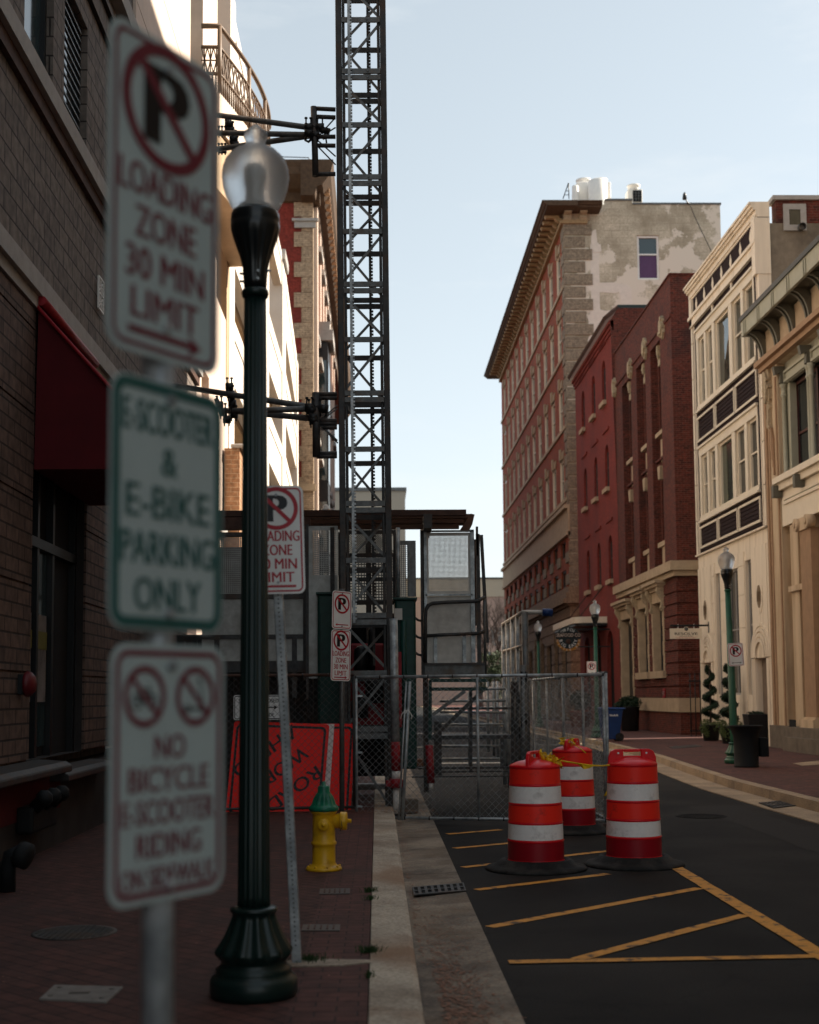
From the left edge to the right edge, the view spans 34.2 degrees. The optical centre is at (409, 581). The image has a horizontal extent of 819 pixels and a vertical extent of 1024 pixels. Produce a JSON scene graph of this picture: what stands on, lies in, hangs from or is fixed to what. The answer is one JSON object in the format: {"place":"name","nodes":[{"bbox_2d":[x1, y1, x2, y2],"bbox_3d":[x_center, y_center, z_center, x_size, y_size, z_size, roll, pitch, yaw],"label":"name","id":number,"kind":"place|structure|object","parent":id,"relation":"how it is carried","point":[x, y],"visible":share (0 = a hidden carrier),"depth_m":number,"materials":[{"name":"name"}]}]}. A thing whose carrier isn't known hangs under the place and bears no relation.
{"place":"outdoors","nodes":[
{"label":"outdoors","id":0,"kind":"place"},
{"bbox_2d":[0,782,352,1023],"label":"sidewalk","id":1,"kind":"structure","parent":0,"point":[44,895],"depth_m":8.22,"materials":[{"name":"brick"}]},
{"bbox_2d":[0,841,35,892],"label":"fire connection","id":2,"kind":"object","parent":1,"relation":"on","point":[20,855],"visible":1,"depth_m":9.99,"materials":[{"name":"black metal"}]},
{"bbox_2d":[31,925,116,939],"bbox_3d":[-2.079,2.174,8.250,0.520,0.008,0.520,0,-5,-1],"label":"manhole cover","id":3,"kind":"object","parent":1,"relation":"on","point":[75,932],"visible":1,"depth_m":8.22,"materials":[{"name":"metal"}]},
{"bbox_2d":[39,985,122,1003],"bbox_3d":[-1.613,2.026,6.528,0.360,0.022,0.398,0,-5,-1],"label":"utility cover","id":4,"kind":"object","parent":1,"relation":"on","point":[87,994],"visible":1,"depth_m":6.51,"materials":[{"name":"grey metal"}]},
{"bbox_2d":[0,0,202,864],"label":"apartment block","id":5,"kind":"structure","parent":1,"relation":"on","point":[62,636],"depth_m":13.71,"materials":[{"name":"brown brick"}]},
{"bbox_2d":[17,671,36,696],"bbox_3d":[-3.506,0.937,12.180,0.180,0.240,0.240,0,-5,-1],"label":"alarm bell","id":6,"kind":"object","parent":5,"relation":"attached to","point":[27,684],"visible":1,"depth_m":12.11,"materials":[{"name":"red metal"}]},
{"bbox_2d":[24,0,46,68],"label":"window","id":7,"kind":"structure","parent":5,"relation":"in","point":[35,14],"depth_m":13.53,"materials":[{"name":"grey glass"}]},
{"bbox_2d":[16,785,69,834],"bbox_3d":[-3.337,2.076,12.175,0.306,0.386,0.900,0,-5,-1],"label":"fire connection","id":8,"kind":"object","parent":5,"relation":"attached to","point":[38,813],"visible":1,"depth_m":11.81,"materials":[{"name":"black metal"}]},
{"bbox_2d":[34,296,109,505],"bbox_3d":[-3.002,-1.819,14.013,1.276,1.693,2.536,0,-5,-1],"label":"awning","id":9,"kind":"object","parent":5,"relation":"attached to","point":[71,449],"visible":0.65,"depth_m":12.78,"materials":[{"name":"red fabric"}]},
{"bbox_2d":[64,0,80,132],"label":"window","id":10,"kind":"structure","parent":5,"relation":"in","point":[79,79],"depth_m":15.09,"materials":[{"name":"black paint"}]},
{"bbox_2d":[105,0,270,748],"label":"corner tower","id":11,"kind":"structure","parent":1,"relation":"on","point":[193,30],"depth_m":26.14,"materials":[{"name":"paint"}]},
{"bbox_2d":[224,444,242,546],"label":"brick pier","id":12,"kind":"structure","parent":1,"relation":"on","point":[233,477],"depth_m":28.61,"materials":[{"name":"brick"}]},
{"bbox_2d":[209,124,297,1004],"bbox_3d":[-0.778,-0.171,6.682,0.428,4.395,0.428,0,-5,-1],"label":"lamp post","id":13,"kind":"object","parent":1,"relation":"on","point":[253,951],"visible":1,"depth_m":6.60,"materials":[{"name":"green metal"}]},
{"bbox_2d":[226,721,328,811],"bbox_3d":[-1.681,2.401,16.973,1.308,1.247,0.171,0,-5,-1],"label":"road work sign","id":14,"kind":"object","parent":1,"relation":"on","point":[301,729],"visible":0.43,"depth_m":16.99,"materials":[{"name":"orange"}]},
{"bbox_2d":[224,673,355,810],"bbox_3d":[-2.150,2.007,16.662,2.948,1.709,0.059,0,-5,-6],"label":"chain link fence","id":15,"kind":"object","parent":1,"relation":"on","point":[353,727],"visible":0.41,"depth_m":16.76,"materials":[{"name":"metal"}]},
{"bbox_2d":[234,695,279,719],"bbox_3d":[-1.927,1.605,16.983,0.638,0.316,0.004,0,-5,-1],"label":"closure sign","id":16,"kind":"object","parent":15,"relation":"attached to","point":[273,705],"visible":0.32,"depth_m":16.98,"materials":[{"name":"white metal"}]},
{"bbox_2d":[306,781,351,871],"bbox_3d":[-0.693,2.049,11.175,0.367,0.737,0.304,-3,-6,28],"label":"fire hydrant","id":17,"kind":"object","parent":1,"relation":"on","point":[327,820],"visible":1,"depth_m":11.11,"materials":[{"name":"yellow metal"}]},
{"bbox_2d":[331,589,351,812],"bbox_3d":[-0.834,1.446,15.843,0.103,2.738,0.327,-5,-7,43],"label":"sign post","id":18,"kind":"object","parent":1,"relation":"on","point":[341,636],"visible":1,"depth_m":15.86,"materials":[{"name":"grey metal"}]},
{"bbox_2d":[330,724,352,809],"bbox_3d":[-1.340,2.457,17.157,1.293,1.252,0.177,0,-5,-1],"label":"road work sign","id":19,"kind":"object","parent":1,"relation":"on","point":[348,784],"visible":0.11,"depth_m":17.19,"materials":[{"name":"orange"}]},
{"bbox_2d":[325,724,333,784],"bbox_3d":[-1.147,2.321,17.094,0.366,0.978,0.025,0,-5,-1],"label":"white board","id":20,"kind":"object","parent":19,"relation":"attached to","point":[330,748],"visible":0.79,"depth_m":17.11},
{"bbox_2d":[222,504,474,791],"bbox_3d":[-1.079,1.010,20.218,4.158,4.458,1.900,0,-5,-1],"label":"overhead canopy","id":21,"kind":"object","parent":1,"relation":"on","point":[427,521],"visible":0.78,"depth_m":19.96,"materials":[{"name":"metal"}]},
{"bbox_2d":[201,530,305,697],"bbox_3d":[-2.249,0.532,19.944,1.535,2.411,1.670,0,-5,-1],"label":"hoist car","id":22,"kind":"object","parent":21,"relation":"hanging from","point":[224,638],"visible":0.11,"depth_m":19.16,"materials":[{"name":"metal"}]},
{"bbox_2d":[338,530,395,775],"bbox_3d":[-0.598,1.087,19.730,0.880,3.614,0.981,0,-5,-1],"label":"hoist car","id":23,"kind":"object","parent":21,"relation":"hanging from","point":[378,745],"visible":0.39,"depth_m":19.40,"materials":[{"name":"grey metal"}]},
{"bbox_2d":[350,628,383,724],"bbox_3d":[-0.599,1.351,18.932,0.496,1.421,0.427,0,-5,-1],"label":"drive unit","id":24,"kind":"object","parent":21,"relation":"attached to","point":[366,714],"visible":0.41,"depth_m":18.84,"materials":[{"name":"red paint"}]},
{"bbox_2d":[416,526,489,674],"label":"landing gate","id":25,"kind":"structure","parent":21,"relation":"attached to","point":[450,620],"depth_m":20.05,"materials":[{"name":"metal"}]},
{"bbox_2d":[176,635,317,788],"bbox_3d":[-2.610,2.320,24.184,2.350,2.450,6.300,0,-5,-1],"label":"site container","id":26,"kind":"object","parent":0,"point":[299,714],"visible":0.13,"depth_m":21.13,"materials":[{"name":"metal"}]},
{"bbox_2d":[217,0,297,485],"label":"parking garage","id":27,"kind":"structure","parent":0,"point":[282,434],"depth_m":44.33,"materials":[{"name":"concrete"}]},
{"bbox_2d":[278,156,350,574],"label":"corniced building","id":28,"kind":"structure","parent":0,"point":[307,211],"depth_m":58.45,"materials":[{"name":"red paint"}]},
{"bbox_2d":[318,341,329,574],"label":"bay window","id":29,"kind":"structure","parent":28,"relation":"in","point":[323,378],"depth_m":61.28,"materials":[{"name":"black paint"}]},
{"bbox_2d":[285,776,374,1023],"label":"sidewalk border","id":30,"kind":"object","parent":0,"point":[339,995],"depth_m":7.97,"materials":[{"name":"brick"}]},
{"bbox_2d":[106,17,223,1023],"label":"sign post","id":31,"kind":"object","parent":30,"relation":"on","point":[165,847],"visible":1,"depth_m":2.43,"materials":[{"name":"metal"}]},
{"bbox_2d":[301,924,339,931],"bbox_3d":[-0.555,2.175,8.346,0.238,0.020,0.240,0,-5,-1],"label":"valve cover","id":32,"kind":"object","parent":30,"relation":"on","point":[322,927],"visible":1,"depth_m":8.32,"materials":[{"name":"metal"}]},
{"bbox_2d":[287,959,373,966],"bbox_3d":[-0.435,2.078,7.252,0.480,0.007,0.200,0,-5,-1],"label":"concrete patch","id":33,"kind":"object","parent":30,"relation":"on","point":[333,962],"visible":0.75,"depth_m":7.24,"materials":[{"name":"grey concrete"}]},
{"bbox_2d":[267,486,304,962],"bbox_3d":[-0.736,0.774,7.407,0.316,2.637,0.130,0,-5,-1],"label":"sign post","id":34,"kind":"object","parent":33,"relation":"on","point":[286,563],"visible":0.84,"depth_m":7.44,"materials":[{"name":"metal"}]},
{"bbox_2d":[235,0,818,577],"label":"sky","id":35,"kind":"structure","parent":0,"point":[494,107],"materials":[{"name":"blue"}]},
{"bbox_2d":[567,305,645,723],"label":"brick building","id":36,"kind":"structure","parent":0,"point":[592,372],"depth_m":63.48,"materials":[{"name":"brick"}]},
{"bbox_2d":[553,586,606,632],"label":"entrance canopy","id":37,"kind":"object","parent":36,"relation":"attached to","point":[579,622],"visible":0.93,"depth_m":62.60,"materials":[{"name":"white paint"}]},
{"bbox_2d":[555,627,609,650],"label":"round sign","id":38,"kind":"object","parent":36,"relation":"attached to","point":[568,638],"visible":1,"depth_m":61.03,"materials":[{"name":"black metal"}]},
{"bbox_2d":[410,706,818,1023],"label":"road","id":39,"kind":"structure","parent":0,"point":[775,879],"depth_m":9.60,"materials":[{"name":"black asphalt"}]},
{"bbox_2d":[395,769,524,1023],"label":"gutter","id":40,"kind":"object","parent":39,"relation":"on","point":[430,862],"visible":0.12,"depth_m":8.74,"materials":[{"name":"concrete"}]},
{"bbox_2d":[3,807,525,1023],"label":"leaf litter","id":41,"kind":"object","parent":40,"relation":"on","point":[449,1004],"visible":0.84,"depth_m":7.29,"materials":[{"name":"brown plant"}]},
{"bbox_2d":[386,618,405,815],"bbox_3d":[-0.187,1.782,17.492,0.260,2.600,0.200,0,-5,-1],"label":"support post","id":42,"kind":"object","parent":40,"relation":"on","point":[393,622],"visible":0.77,"depth_m":17.45,"materials":[{"name":"metal"}]},
{"bbox_2d":[412,882,465,895],"bbox_3d":[0.242,2.492,10.786,0.436,0.010,0.658,0,-5,-1],"label":"drain grate","id":43,"kind":"object","parent":40,"relation":"on","point":[438,889],"visible":1,"depth_m":10.77,"materials":[{"name":"metal"}]},
{"bbox_2d":[433,681,508,769],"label":"scaffold rails","id":44,"kind":"object","parent":39,"relation":"on","point":[496,746],"visible":0.52,"depth_m":22.42,"materials":[{"name":"metal"}]},
{"bbox_2d":[510,678,514,761],"bbox_3d":[1.557,2.363,19.913,0.112,1.829,0.096,0,-5,-1],"label":"scaffold tube","id":45,"kind":"object","parent":39,"relation":"on","point":[512,679],"visible":0.16,"depth_m":19.92,"materials":[{"name":"grey metal"}]},
{"bbox_2d":[412,679,518,788],"bbox_3d":[0.805,2.246,19.878,1.596,1.582,1.655,0,-5,-1],"label":"stair frame","id":46,"kind":"object","parent":45,"relation":"attached to","point":[437,736],"visible":0.84,"depth_m":19.41,"materials":[{"name":"grey metal"}]},
{"bbox_2d":[520,665,526,759],"bbox_3d":[1.623,2.190,18.927,0.123,2.006,0.100,0,-5,-1],"label":"scaffold tube","id":47,"kind":"object","parent":39,"relation":"on","point":[523,735],"visible":0.56,"depth_m":18.91,"materials":[{"name":"grey metal"}]},
{"bbox_2d":[501,608,552,787],"bbox_3d":[1.933,1.997,22.004,0.499,2.909,3.355,0,-5,-1],"label":"handrail","id":48,"kind":"object","parent":39,"relation":"on","point":[512,645],"visible":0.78,"depth_m":21.75,"materials":[{"name":"grey metal"}]},
{"bbox_2d":[486,750,586,875],"bbox_3d":[1.164,2.107,12.296,0.936,1.083,0.936,-2,-5,22],"label":"traffic drum","id":49,"kind":"object","parent":39,"relation":"on","point":[535,839],"visible":0.98,"depth_m":12.08,"materials":[{"name":"orange plastic"}]},
{"bbox_2d":[539,749,609,768],"bbox_3d":[1.641,1.658,12.384,0.894,0.220,0.186,1,-5,-12],"label":"caution tape","id":50,"kind":"object","parent":49,"relation":"attached to","point":[552,758],"visible":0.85,"depth_m":12.31,"materials":[{"name":"yellow plastic"}]},
{"bbox_2d":[532,677,562,757],"bbox_3d":[2.212,2.446,21.359,0.059,1.829,3.578,0,-5,-2],"label":"chain link fence","id":51,"kind":"object","parent":39,"relation":"on","point":[536,726],"visible":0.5,"depth_m":21.37,"materials":[{"name":"metal"}]},
{"bbox_2d":[552,738,605,835],"bbox_3d":[1.919,2.387,15.624,0.936,1.083,0.936,-3,-5,26],"label":"traffic drum","id":52,"kind":"object","parent":39,"relation":"on","point":[578,800],"visible":0.77,"depth_m":15.40,"materials":[{"name":"red plastic"}]},
{"bbox_2d":[562,671,608,818],"bbox_3d":[2.337,2.146,17.873,0.059,1.829,3.378,0,-5,-2],"label":"chain link fence","id":53,"kind":"object","parent":39,"relation":"on","point":[583,714],"visible":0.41,"depth_m":17.27,"materials":[{"name":"metal"}]},
{"bbox_2d":[422,706,818,824],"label":"gutter","id":54,"kind":"object","parent":39,"relation":"on","point":[748,798],"visible":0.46,"depth_m":21.55,"materials":[{"name":"concrete"}]},
{"bbox_2d":[432,707,818,811],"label":"kerb","id":55,"kind":"structure","parent":39,"relation":"on","point":[794,798],"depth_m":22.54,"materials":[{"name":"concrete"}]},
{"bbox_2d":[447,829,818,962],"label":"road marking","id":56,"kind":"object","parent":39,"relation":"on","point":[807,946],"visible":0.94,"depth_m":9.21,"materials":[{"name":"yellow paint"}]},
{"bbox_2d":[584,749,684,870],"bbox_3d":[2.108,2.121,12.539,0.936,1.083,0.936,0,-5,-4],"label":"traffic drum","id":57,"kind":"object","parent":39,"relation":"on","point":[633,833],"visible":0.98,"depth_m":12.33,"materials":[{"name":"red plastic"}]},
{"bbox_2d":[690,806,818,852],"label":"road patch","id":58,"kind":"object","parent":39,"relation":"on","point":[799,836],"visible":1,"depth_m":16.08,"materials":[{"name":"grey asphalt"}]},
{"bbox_3d":[2.398,2.866,16.177,0.500,0.184,0.120,0,-5,-1],"label":"ground anchor","id":59,"kind":"object","parent":39,"relation":"on","visible":0},
{"bbox_2d":[355,673,606,821],"bbox_3d":[0.852,2.050,16.500,3.152,1.809,0.059,-2,-5,12],"label":"chain link fence","id":60,"kind":"object","parent":59,"relation":"on","point":[477,676],"visible":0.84,"depth_m":16.52,"materials":[{"name":"metal"}]},
{"bbox_2d":[398,681,411,819],"bbox_3d":[-0.056,2.107,16.606,0.192,1.720,0.096,0,-5,-1],"label":"fence pole","id":61,"kind":"object","parent":60,"relation":"attached to","point":[407,711],"visible":1,"depth_m":16.60,"materials":[{"name":"metal"}]},
{"bbox_2d":[432,705,818,797],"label":"sidewalk","id":62,"kind":"structure","parent":0,"point":[777,768],"depth_m":29.85,"materials":[{"name":"red brick"}]},
{"bbox_2d":[474,649,501,710],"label":"evergreen tree","id":63,"kind":"object","parent":62,"relation":"on","point":[492,668],"visible":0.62,"depth_m":117.72,"materials":[{"name":"green plant"}]},
{"bbox_2d":[475,597,504,678],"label":"bare tree","id":64,"kind":"object","parent":62,"relation":"on","point":[498,617],"visible":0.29,"depth_m":127.89,"materials":[{"name":"grey plant"}]},
{"bbox_2d":[534,621,544,726],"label":"lamp post","id":65,"kind":"object","parent":62,"relation":"on","point":[537,627],"visible":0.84,"depth_m":60.53,"materials":[{"name":"green metal"}]},
{"bbox_2d":[589,600,600,737],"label":"lamp post","id":66,"kind":"object","parent":62,"relation":"on","point":[594,608],"visible":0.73,"depth_m":45.08,"materials":[{"name":"green metal"}]},
{"bbox_2d":[484,199,720,719],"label":"tall building","id":67,"kind":"structure","parent":62,"relation":"on","point":[586,267],"depth_m":77.76,"materials":[{"name":"red brick"}]},
{"bbox_2d":[572,177,610,204],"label":"cooling tower","id":68,"kind":"structure","parent":67,"relation":"on","point":[586,188],"depth_m":78.90,"materials":[{"name":"white metal"}]},
{"bbox_2d":[625,183,641,202],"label":"condenser","id":69,"kind":"object","parent":67,"relation":"on","point":[634,192],"visible":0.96,"depth_m":79.30,"materials":[{"name":"white paint"}]},
{"bbox_2d":[637,236,659,279],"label":"window","id":70,"kind":"structure","parent":67,"relation":"in","point":[647,246],"depth_m":75.25,"materials":[{"name":"purple glass"}]},
{"bbox_2d":[598,707,625,740],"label":"wheeled bin","id":71,"kind":"object","parent":62,"relation":"on","point":[614,719],"visible":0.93,"depth_m":41.23,"materials":[{"name":"blue plastic"}]},
{"bbox_2d":[614,695,641,730],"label":"shrub planter","id":72,"kind":"object","parent":62,"relation":"on","point":[630,716],"visible":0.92,"depth_m":52.18,"materials":[{"name":"black plastic"}]},
{"bbox_2d":[699,665,722,740],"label":"spiral topiary","id":73,"kind":"object","parent":62,"relation":"on","point":[709,730],"visible":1,"depth_m":40.94,"materials":[{"name":"green plant"}]},
{"bbox_2d":[718,547,737,763],"bbox_3d":[6.713,1.519,27.805,0.441,4.527,0.441,-1,-5,-1],"label":"lamp post","id":74,"kind":"object","parent":62,"relation":"on","point":[726,560],"visible":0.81,"depth_m":27.80,"materials":[{"name":"green metal"}]},
{"bbox_2d":[728,643,743,665],"bbox_3d":[6.797,1.513,27.686,0.337,0.488,0.004,0,-5,-1],"label":"parking sign","id":75,"kind":"object","parent":74,"relation":"attached to","point":[735,654],"visible":1,"depth_m":27.68,"materials":[{"name":"white metal"}]},
{"bbox_2d":[718,663,742,743],"bbox_3d":[9.295,3.522,38.613,0.765,2.340,0.768,0,-5,-1],"label":"spiral topiary","id":76,"kind":"object","parent":62,"relation":"on","point":[724,731],"visible":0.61,"depth_m":38.56,"materials":[{"name":"green plant"}]},
{"bbox_2d":[728,725,768,767],"bbox_3d":[6.695,3.248,26.279,0.755,0.820,0.670,0,-5,-1],"label":"litter bin","id":77,"kind":"object","parent":62,"relation":"on","point":[751,747],"visible":1,"depth_m":26.08,"materials":[{"name":"black metal"}]},
{"bbox_2d":[683,195,818,745],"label":"terrace building","id":78,"kind":"structure","parent":62,"relation":"on","point":[754,254],"depth_m":39.48,"materials":[{"name":"beige"}]},
{"bbox_2d":[670,622,708,638],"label":"hanging sign","id":79,"kind":"object","parent":78,"relation":"attached to","point":[685,632],"visible":1,"depth_m":42.72,"materials":[{"name":"beige"}]},
{"bbox_2d":[708,328,712,395],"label":"window","id":80,"kind":"structure","parent":78,"relation":"in","point":[709,331],"depth_m":42.85,"materials":[{"name":"clear glass"}]},
{"bbox_2d":[716,309,729,387],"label":"window","id":81,"kind":"structure","parent":78,"relation":"in","point":[722,331],"depth_m":41.38,"materials":[{"name":"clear glass"}]},
{"bbox_2d":[693,266,756,413],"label":"window frame","id":82,"kind":"structure","parent":78,"relation":"in","point":[738,289],"depth_m":40.74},
{"bbox_2d":[720,436,732,504],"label":"window","id":83,"kind":"structure","parent":78,"relation":"in","point":[726,471],"depth_m":41.08,"materials":[{"name":"grey glass"}]},
{"bbox_2d":[696,402,760,523],"bbox_3d":[9.713,-3.466,40.501,0.260,2.529,6.880,0,-5,-1],"label":"window frame","id":84,"kind":"structure","parent":78,"relation":"in","point":[743,419],"depth_m":39.88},
{"bbox_2d":[731,569,740,694],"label":"slit window","id":85,"kind":"structure","parent":78,"relation":"in","point":[734,587],"depth_m":40.09,"materials":[{"name":"glass"}]},
{"bbox_2d":[733,296,741,372],"bbox_3d":[9.796,-7.313,39.336,0.092,2.231,1.017,0,-5,-1],"label":"window","id":86,"kind":"structure","parent":78,"relation":"in","point":[737,313],"depth_m":39.70,"materials":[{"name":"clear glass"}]},
{"bbox_2d":[737,427,745,494],"bbox_3d":[9.826,-3.534,39.012,0.092,1.989,1.017,0,-5,-1],"label":"window","id":87,"kind":"structure","parent":78,"relation":"in","point":[740,433],"depth_m":39.38,"materials":[{"name":"clear glass"}]},
{"bbox_2d":[745,283,753,361],"bbox_3d":[9.827,-7.421,38.070,0.092,2.231,0.983,0,-5,-1],"label":"window","id":88,"kind":"structure","parent":78,"relation":"in","point":[748,291],"depth_m":38.41,"materials":[{"name":"clear glass"}]},
{"bbox_2d":[748,560,753,677],"bbox_3d":[9.894,1.302,38.173,0.072,3.872,0.590,0,-5,-1],"label":"slit window","id":89,"kind":"structure","parent":78,"relation":"in","point":[749,562],"depth_m":38.46,"materials":[{"name":"glass"}]},
{"bbox_2d":[749,418,757,488],"bbox_3d":[9.856,-3.643,37.746,0.092,1.989,0.983,0,-5,-1],"label":"window","id":90,"kind":"structure","parent":78,"relation":"in","point":[752,425],"depth_m":38.10,"materials":[{"name":"clear glass"}]},
{"bbox_2d":[762,658,768,737],"bbox_3d":[9.947,3.299,36.862,0.110,2.369,1.065,0,-5,-1],"label":"door","id":91,"kind":"structure","parent":78,"relation":"in","point":[764,673],"depth_m":37.19,"materials":[{"name":"beige paint"}]},
{"bbox_2d":[742,711,767,737],"bbox_3d":[9.666,4.070,37.031,0.617,0.974,0.617,0,-5,-1],"label":"square planter","id":92,"kind":"object","parent":62,"relation":"on","point":[756,718],"visible":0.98,"depth_m":36.76,"materials":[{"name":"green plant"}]},
{"bbox_2d":[610,273,701,734],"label":"brick building","id":93,"kind":"structure","parent":0,"point":[655,590],"depth_m":50.99,"materials":[{"name":"brick"}]},
{"bbox_2d":[738,235,818,754],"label":"bank building","id":94,"kind":"structure","parent":0,"point":[778,318],"depth_m":34.28,"materials":[{"name":"beige stone"}]},
{"bbox_2d":[796,366,818,463],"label":"window","id":95,"kind":"structure","parent":94,"relation":"in","point":[801,385],"depth_m":34.64,"materials":[{"name":"black glass"}]},
{"label":"ground","id":96,"kind":"structure","parent":0,"visible":0},
{"bbox_2d":[335,487,405,612],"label":"office block","id":97,"kind":"structure","parent":96,"relation":"on","point":[398,495],"depth_m":191.48,"materials":[{"name":"beige concrete"}]},
{"bbox_2d":[368,776,424,1023],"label":"kerb","id":98,"kind":"structure","parent":96,"relation":"on","point":[394,993],"depth_m":8.00,"materials":[{"name":"concrete"}]},
{"bbox_2d":[335,0,392,806],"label":"hoist mast","id":99,"kind":"object","parent":98,"relation":"on","point":[347,406],"visible":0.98,"depth_m":18.15,"materials":[{"name":"metal"}]},
{"bbox_2d":[173,377,337,458],"bbox_3d":[-2.781,-2.376,19.294,1.028,1.703,4.425,4,-6,-41],"label":"mast tie","id":100,"kind":"object","parent":99,"relation":"attached to","point":[314,409],"visible":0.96,"depth_m":17.95,"materials":[{"name":"metal"}]},
{"bbox_2d":[219,106,335,177],"bbox_3d":[-2.466,-6.497,19.466,3.738,2.116,0.365,-5,-7,43],"label":"mast tie","id":101,"kind":"object","parent":99,"relation":"attached to","point":[314,132],"visible":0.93,"depth_m":18.42,"materials":[{"name":"metal"}]},
{"bbox_2d":[393,597,416,768],"bbox_3d":[-0.061,1.444,18.950,0.336,2.389,1.000,0,-5,-1],"label":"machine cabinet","id":102,"kind":"object","parent":99,"relation":"attached to","point":[405,611],"visible":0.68,"depth_m":18.54,"materials":[{"name":"grey metal"}]},
{"bbox_2d":[395,527,415,596],"bbox_3d":[-0.056,-0.279,19.139,0.300,0.996,0.142,0,-5,-1],"label":"perforated screen","id":103,"kind":"object","parent":102,"relation":"on","point":[411,569],"visible":1,"depth_m":19.18,"materials":[{"name":"grey metal"}]},
{"bbox_2d":[406,577,504,705],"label":"shop block","id":104,"kind":"structure","parent":96,"relation":"on","point":[494,585],"depth_m":205.23,"materials":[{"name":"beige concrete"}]},
{"bbox_3d":[-1.080,3.055,18.499,0.700,0.250,0.297,0,-5,-1],"label":"steel beam","id":105,"kind":"object","parent":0,"visible":0},
{"bbox_2d":[316,592,338,723],"bbox_3d":[-1.113,1.426,19.011,0.406,2.504,0.830,0,-5,-1],"label":"machine cabinet","id":106,"kind":"object","parent":105,"relation":"on","point":[325,628],"visible":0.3,"depth_m":18.64,"materials":[{"name":"metal"}]},
{"bbox_2d":[306,524,337,699],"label":"hoist gate","id":107,"kind":"structure","parent":106,"relation":"attached to","point":[320,583],"depth_m":18.93,"materials":[{"name":"metal"}]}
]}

